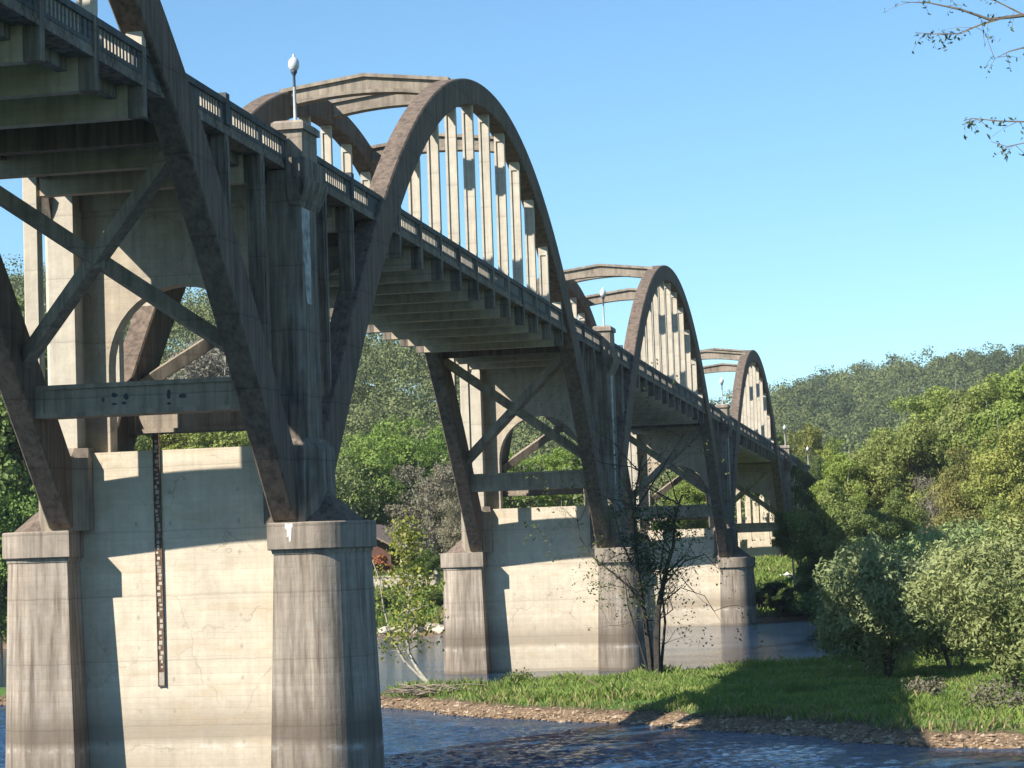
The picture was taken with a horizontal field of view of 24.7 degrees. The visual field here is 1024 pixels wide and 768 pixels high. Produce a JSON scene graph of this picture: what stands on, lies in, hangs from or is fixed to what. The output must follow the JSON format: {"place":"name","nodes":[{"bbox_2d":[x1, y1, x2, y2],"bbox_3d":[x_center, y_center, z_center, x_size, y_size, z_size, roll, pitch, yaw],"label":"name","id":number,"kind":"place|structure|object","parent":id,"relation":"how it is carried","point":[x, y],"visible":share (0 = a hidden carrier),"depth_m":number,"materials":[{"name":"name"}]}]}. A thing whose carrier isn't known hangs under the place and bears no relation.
{"place":"outdoors","nodes":[
{"label":"outdoors","id":0,"kind":"place"},
{"bbox_2d":[0,353,1023,767],"bbox_3d":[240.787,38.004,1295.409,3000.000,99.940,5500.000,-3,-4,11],"label":"ground","id":1,"kind":"structure","parent":0,"point":[752,719],"depth_m":84.82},
{"bbox_2d":[0,297,36,553],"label":"tall tree","id":2,"kind":"object","parent":1,"relation":"on","point":[21,303],"visible":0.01,"depth_m":182.84,"materials":[{"name":"green plant"}]},
{"bbox_2d":[0,459,38,674],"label":"tree","id":3,"kind":"object","parent":1,"relation":"on","point":[12,516],"visible":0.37,"depth_m":166.18,"materials":[{"name":"green plant"}]},
{"bbox_2d":[0,319,47,538],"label":"tall tree","id":4,"kind":"object","parent":1,"relation":"on","point":[11,456],"visible":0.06,"depth_m":168.79,"materials":[{"name":"green plant"}]},
{"bbox_2d":[133,435,151,450],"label":"tree","id":5,"kind":"object","parent":1,"relation":"on","point":[141,444],"visible":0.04,"depth_m":239.04,"materials":[{"name":"green plant"}]},
{"bbox_2d":[143,433,241,450],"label":"tree","id":6,"kind":"object","parent":1,"relation":"on","point":[170,441],"visible":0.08,"depth_m":252.38,"materials":[{"name":"green plant"}]},
{"bbox_2d":[164,336,249,444],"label":"tree","id":7,"kind":"object","parent":1,"relation":"on","point":[208,364],"visible":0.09,"depth_m":267.85,"materials":[{"name":"grey plant"}]},
{"bbox_2d":[176,431,250,448],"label":"tree","id":8,"kind":"object","parent":1,"relation":"on","point":[229,439],"visible":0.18,"depth_m":245.83,"materials":[{"name":"green plant"}]},
{"bbox_2d":[3,570,443,642],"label":"bank grass","id":9,"kind":"structure","parent":1,"relation":"on","point":[436,612],"depth_m":189.89,"materials":[{"name":"green plant"}]},
{"bbox_2d":[336,431,412,525],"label":"tree","id":10,"kind":"object","parent":1,"relation":"on","point":[357,454],"visible":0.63,"depth_m":245.01,"materials":[{"name":"green plant"}]},
{"bbox_2d":[372,554,390,575],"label":"rust shrub","id":11,"kind":"object","parent":1,"relation":"on","point":[378,560],"visible":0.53,"depth_m":217.45,"materials":[{"name":"orange plant"}]},
{"bbox_2d":[374,590,397,607],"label":"bank bush","id":12,"kind":"object","parent":1,"relation":"on","point":[385,600],"visible":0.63,"depth_m":189.11,"materials":[{"name":"green plant"}]},
{"bbox_2d":[378,626,393,634],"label":"boulder","id":13,"kind":"object","parent":1,"relation":"on","point":[384,631],"visible":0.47,"depth_m":183.45,"materials":[{"name":"stone"}]},
{"bbox_2d":[340,405,440,530],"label":"tree","id":14,"kind":"object","parent":1,"relation":"on","point":[401,447],"visible":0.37,"depth_m":248.98,"materials":[{"name":"green plant"}]},
{"bbox_2d":[372,525,422,573],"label":"riverside cabin","id":15,"kind":"object","parent":1,"relation":"on","point":[380,548],"visible":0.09,"depth_m":223.87,"materials":[{"name":"brown wood"}]},
{"bbox_2d":[0,0,811,767],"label":"arch bridge","id":16,"kind":"structure","parent":1,"relation":"on","point":[148,170],"depth_m":70.14,"materials":[{"name":"concrete"}]},
{"bbox_2d":[152,433,165,686],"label":"staff gauge","id":17,"kind":"object","parent":16,"relation":"attached to","point":[158,560],"visible":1,"depth_m":69.88,"materials":[{"name":"metal"}]},
{"bbox_2d":[288,53,298,119],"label":"street lamp","id":18,"kind":"object","parent":16,"relation":"on","point":[293,63],"visible":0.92,"depth_m":70.65,"materials":[{"name":"metal"}]},
{"bbox_2d":[600,287,605,325],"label":"street lamp","id":19,"kind":"object","parent":16,"relation":"on","point":[602,292],"visible":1,"depth_m":127.30,"materials":[{"name":"paint"}]},
{"bbox_2d":[720,377,723,403],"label":"street lamp","id":20,"kind":"object","parent":16,"relation":"on","point":[721,380],"visible":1,"depth_m":183.96,"materials":[{"name":"paint"}]},
{"bbox_2d":[373,574,440,587],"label":"retaining wall","id":21,"kind":"structure","parent":1,"relation":"on","point":[436,577],"depth_m":201.16,"materials":[{"name":"stone"}]},
{"bbox_2d":[372,508,448,683],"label":"yellowing sapling","id":22,"kind":"object","parent":1,"relation":"on","point":[408,622],"visible":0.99,"depth_m":105.81,"materials":[{"name":"green plant"}]},
{"bbox_2d":[410,626,424,632],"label":"boulder","id":23,"kind":"object","parent":1,"relation":"on","point":[421,629],"visible":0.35,"depth_m":183.96,"materials":[{"name":"stone"}]},
{"bbox_2d":[383,459,460,577],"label":"bare tree","id":24,"kind":"object","parent":1,"relation":"on","point":[430,486],"visible":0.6,"depth_m":209.34,"materials":[{"name":"grey plant"}]},
{"bbox_2d":[412,548,442,585],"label":"tree","id":25,"kind":"object","parent":1,"relation":"on","point":[431,563],"visible":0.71,"depth_m":198.70,"materials":[{"name":"green plant"}]},
{"bbox_2d":[405,417,456,554],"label":"tree","id":26,"kind":"object","parent":1,"relation":"on","point":[439,447],"visible":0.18,"depth_m":251.94,"materials":[{"name":"green plant"}]},
{"bbox_2d":[380,683,483,695],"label":"driftwood pile","id":27,"kind":"object","parent":1,"relation":"on","point":[407,689],"visible":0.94,"depth_m":101.93,"materials":[{"name":"wood"}]},
{"bbox_2d":[421,591,443,605],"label":"bank bush","id":28,"kind":"object","parent":1,"relation":"on","point":[437,596],"visible":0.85,"depth_m":190.25,"materials":[{"name":"green plant"}]},
{"bbox_2d":[427,623,443,630],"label":"boulder","id":29,"kind":"object","parent":1,"relation":"on","point":[438,625],"visible":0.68,"depth_m":184.74,"materials":[{"name":"stone"}]},
{"bbox_2d":[435,626,443,632],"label":"boulder","id":30,"kind":"object","parent":1,"relation":"on","point":[439,629],"visible":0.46,"depth_m":183.97,"materials":[{"name":"stone"}]},
{"bbox_2d":[423,497,461,566],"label":"bare tree","id":31,"kind":"object","parent":1,"relation":"on","point":[449,538],"visible":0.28,"depth_m":202.75,"materials":[{"name":"grey plant"}]},
{"bbox_2d":[2,254,986,534],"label":"hillside woods","id":32,"kind":"object","parent":1,"relation":"on","point":[390,366],"visible":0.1,"depth_m":329.68,"materials":[{"name":"green plant"}]},
{"bbox_2d":[0,696,1023,752],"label":"shore gravel","id":33,"kind":"structure","parent":1,"relation":"on","point":[961,737],"depth_m":83.31,"materials":[{"name":"gravel"}]},
{"bbox_2d":[498,667,534,681],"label":"weed clump","id":34,"kind":"object","parent":1,"relation":"on","point":[516,675],"visible":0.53,"depth_m":106.86,"materials":[{"name":"green plant"}]},
{"bbox_2d":[503,446,537,508],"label":"tree","id":35,"kind":"object","parent":1,"relation":"on","point":[512,469],"visible":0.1,"depth_m":241.51,"materials":[{"name":"green plant"}]},
{"bbox_2d":[512,441,583,506],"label":"tree","id":36,"kind":"object","parent":1,"relation":"on","point":[552,465],"visible":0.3,"depth_m":234.88,"materials":[{"name":"green plant"}]},
{"bbox_2d":[658,472,708,528],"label":"tree","id":37,"kind":"object","parent":1,"relation":"on","point":[685,489],"visible":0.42,"depth_m":256.91,"materials":[{"name":"green plant"}]},
{"bbox_2d":[381,645,1023,734],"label":"grassy riverbank","id":38,"kind":"structure","parent":1,"relation":"on","point":[673,688],"depth_m":93.72,"materials":[{"name":"green plant"}]},
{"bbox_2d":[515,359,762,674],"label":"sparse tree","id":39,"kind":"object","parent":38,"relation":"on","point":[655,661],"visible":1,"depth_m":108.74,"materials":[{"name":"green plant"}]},
{"bbox_2d":[755,590,776,605],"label":"bank bush","id":40,"kind":"object","parent":1,"relation":"on","point":[762,596],"visible":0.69,"depth_m":190.44,"materials":[{"name":"green plant"}]},
{"bbox_2d":[758,582,788,593],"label":"bank bush","id":41,"kind":"object","parent":1,"relation":"on","point":[773,587],"visible":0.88,"depth_m":192.16,"materials":[{"name":"green plant"}]},
{"bbox_2d":[763,595,783,607],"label":"bank bush","id":42,"kind":"object","parent":1,"relation":"on","point":[772,601],"visible":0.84,"depth_m":188.69,"materials":[{"name":"green plant"}]},
{"bbox_2d":[744,432,806,513],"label":"tree","id":43,"kind":"object","parent":1,"relation":"on","point":[795,472],"visible":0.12,"depth_m":255.95,"materials":[{"name":"green plant"}]},
{"bbox_2d":[777,587,792,595],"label":"bank bush","id":44,"kind":"object","parent":1,"relation":"on","point":[782,591],"visible":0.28,"depth_m":189.89,"materials":[{"name":"green plant"}]},
{"bbox_2d":[775,593,795,615],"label":"bank bush","id":45,"kind":"object","parent":1,"relation":"on","point":[782,608],"visible":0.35,"depth_m":188.28,"materials":[{"name":"green plant"}]},
{"bbox_2d":[770,510,801,585],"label":"tree","id":46,"kind":"object","parent":1,"relation":"on","point":[784,543],"visible":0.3,"depth_m":193.91,"materials":[{"name":"green plant"}]},
{"bbox_2d":[782,429,818,509],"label":"tree","id":47,"kind":"object","parent":1,"relation":"on","point":[801,451],"visible":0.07,"depth_m":279.93,"materials":[{"name":"green plant"}]},
{"bbox_2d":[752,553,860,615],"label":"bank grass","id":48,"kind":"structure","parent":1,"relation":"on","point":[775,566],"depth_m":205.08,"materials":[{"name":"green plant"}]},
{"bbox_2d":[793,423,826,469],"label":"tree","id":49,"kind":"object","parent":1,"relation":"on","point":[811,441],"visible":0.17,"depth_m":314.44,"materials":[{"name":"green plant"}]},
{"bbox_2d":[789,533,839,580],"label":"tree","id":50,"kind":"object","parent":1,"relation":"on","point":[807,568],"visible":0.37,"depth_m":186.14,"materials":[{"name":"green plant"}]},
{"bbox_2d":[782,576,849,614],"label":"bank bush","id":51,"kind":"object","parent":1,"relation":"on","point":[799,589],"visible":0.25,"depth_m":184.49,"materials":[{"name":"green plant"}]},
{"bbox_2d":[795,454,837,513],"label":"tree","id":52,"kind":"object","parent":1,"relation":"on","point":[811,477],"visible":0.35,"depth_m":245.19,"materials":[{"name":"green plant"}]},
{"bbox_2d":[791,591,841,625],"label":"bank bush","id":53,"kind":"object","parent":1,"relation":"on","point":[810,603],"visible":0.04,"depth_m":165.42,"materials":[{"name":"green plant"}]},
{"bbox_2d":[783,479,870,571],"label":"tree","id":54,"kind":"object","parent":1,"relation":"on","point":[818,528],"visible":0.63,"depth_m":182.78,"materials":[{"name":"green plant"}]},
{"bbox_2d":[815,436,848,473],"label":"tree","id":55,"kind":"object","parent":1,"relation":"on","point":[829,454],"visible":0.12,"depth_m":299.19,"materials":[{"name":"green plant"}]},
{"bbox_2d":[806,452,879,540],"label":"tree","id":56,"kind":"object","parent":1,"relation":"on","point":[836,468],"visible":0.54,"depth_m":192.83,"materials":[{"name":"green plant"}]},
{"bbox_2d":[709,341,1023,454],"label":"ridge woods","id":57,"kind":"object","parent":1,"relation":"on","point":[797,405],"visible":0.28,"depth_m":802.48,"materials":[{"name":"green plant"}]},
{"bbox_2d":[832,513,905,563],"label":"tree","id":58,"kind":"object","parent":1,"relation":"on","point":[855,526],"visible":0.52,"depth_m":171.95,"materials":[{"name":"green plant"}]},
{"bbox_2d":[809,531,954,676],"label":"willow bush","id":59,"kind":"object","parent":1,"relation":"on","point":[871,617],"visible":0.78,"depth_m":97.46,"materials":[{"name":"green plant"}]},
{"bbox_2d":[842,428,937,550],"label":"tree","id":60,"kind":"object","parent":1,"relation":"on","point":[871,457],"visible":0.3,"depth_m":193.89,"materials":[{"name":"green plant"}]},
{"bbox_2d":[858,488,930,556],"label":"tree","id":61,"kind":"object","parent":1,"relation":"on","point":[907,518],"visible":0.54,"depth_m":175.91,"materials":[{"name":"green plant"}]},
{"bbox_2d":[857,381,962,458],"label":"tall tree","id":62,"kind":"object","parent":1,"relation":"on","point":[935,403],"visible":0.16,"depth_m":212.98,"materials":[{"name":"green plant"}]},
{"bbox_2d":[869,417,963,523],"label":"tree","id":63,"kind":"object","parent":1,"relation":"on","point":[928,460],"visible":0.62,"depth_m":190.42,"materials":[{"name":"green plant"}]},
{"bbox_2d":[901,675,946,697],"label":"weed clump","id":64,"kind":"object","parent":1,"relation":"on","point":[924,687],"visible":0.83,"depth_m":86.73,"materials":[{"name":"grey plant"}]},
{"bbox_2d":[910,474,956,534],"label":"tree","id":65,"kind":"object","parent":1,"relation":"on","point":[929,502],"visible":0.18,"depth_m":182.06,"materials":[{"name":"grey plant"}]},
{"bbox_2d":[895,537,1010,668],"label":"willow bush","id":66,"kind":"object","parent":1,"relation":"on","point":[944,648],"visible":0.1,"depth_m":101.82,"materials":[{"name":"green plant"}]},
{"bbox_2d":[883,0,1023,160],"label":"overhanging tree","id":67,"kind":"object","parent":1,"relation":"on","point":[994,19],"visible":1,"depth_m":15.17,"materials":[{"name":"brown plant"}]},
{"bbox_2d":[889,511,1022,657],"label":"willow bush","id":68,"kind":"object","parent":1,"relation":"on","point":[962,535],"visible":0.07,"depth_m":112.23,"materials":[{"name":"green plant"}]},
{"bbox_2d":[914,386,1000,492],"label":"tall tree","id":69,"kind":"object","parent":1,"relation":"on","point":[956,397],"visible":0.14,"depth_m":201.96,"materials":[{"name":"green plant"}]},
{"bbox_2d":[898,533,1023,687],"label":"willow bush","id":70,"kind":"object","parent":1,"relation":"on","point":[976,593],"visible":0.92,"depth_m":88.24,"materials":[{"name":"green plant"}]},
{"bbox_2d":[927,443,1000,534],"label":"tree","id":71,"kind":"object","parent":1,"relation":"on","point":[962,507],"visible":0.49,"depth_m":171.37,"materials":[{"name":"green plant"}]},
{"bbox_2d":[935,364,1023,493],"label":"tall tree","id":72,"kind":"object","parent":1,"relation":"on","point":[990,393],"visible":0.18,"depth_m":199.60,"materials":[{"name":"green plant"}]},
{"bbox_2d":[957,419,1023,520],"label":"tree","id":73,"kind":"object","parent":1,"relation":"on","point":[1002,466],"visible":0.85,"depth_m":158.62,"materials":[{"name":"green plant"}]},
{"bbox_2d":[962,677,1023,713],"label":"weed clump","id":74,"kind":"object","parent":1,"relation":"on","point":[1019,699],"visible":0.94,"depth_m":78.81,"materials":[{"name":"grey plant"}]},
{"bbox_2d":[964,362,1023,481],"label":"tall tree","id":75,"kind":"object","parent":1,"relation":"on","point":[1010,410],"visible":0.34,"depth_m":182.10,"materials":[{"name":"green plant"}]},
{"bbox_2d":[973,499,1019,535],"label":"tree","id":76,"kind":"object","parent":1,"relation":"on","point":[991,510],"visible":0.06,"depth_m":149.58,"materials":[{"name":"green plant"}]},
{"bbox_2d":[978,512,1023,548],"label":"willow bush","id":77,"kind":"object","parent":1,"relation":"on","point":[1002,533],"visible":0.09,"depth_m":106.84,"materials":[{"name":"green plant"}]},
{"bbox_2d":[994,468,1023,536],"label":"tree","id":78,"kind":"object","parent":1,"relation":"on","point":[1020,492],"visible":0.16,"depth_m":144.65,"materials":[{"name":"green plant"}]},
{"bbox_2d":[995,581,1023,671],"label":"willow bush","id":79,"kind":"object","parent":1,"relation":"on","point":[1021,608],"visible":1,"depth_m":78.62,"materials":[{"name":"green plant"}]},
{"bbox_2d":[0,621,1023,767],"bbox_3d":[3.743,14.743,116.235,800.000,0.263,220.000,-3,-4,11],"label":"river","id":80,"kind":"structure","parent":0,"point":[725,636],"depth_m":88.38,"materials":[{"name":"liquid"}]},
{"bbox_2d":[0,0,1023,408],"label":"sky","id":81,"kind":"structure","parent":0,"point":[812,187],"materials":[{"name":"blue"}]}
]}

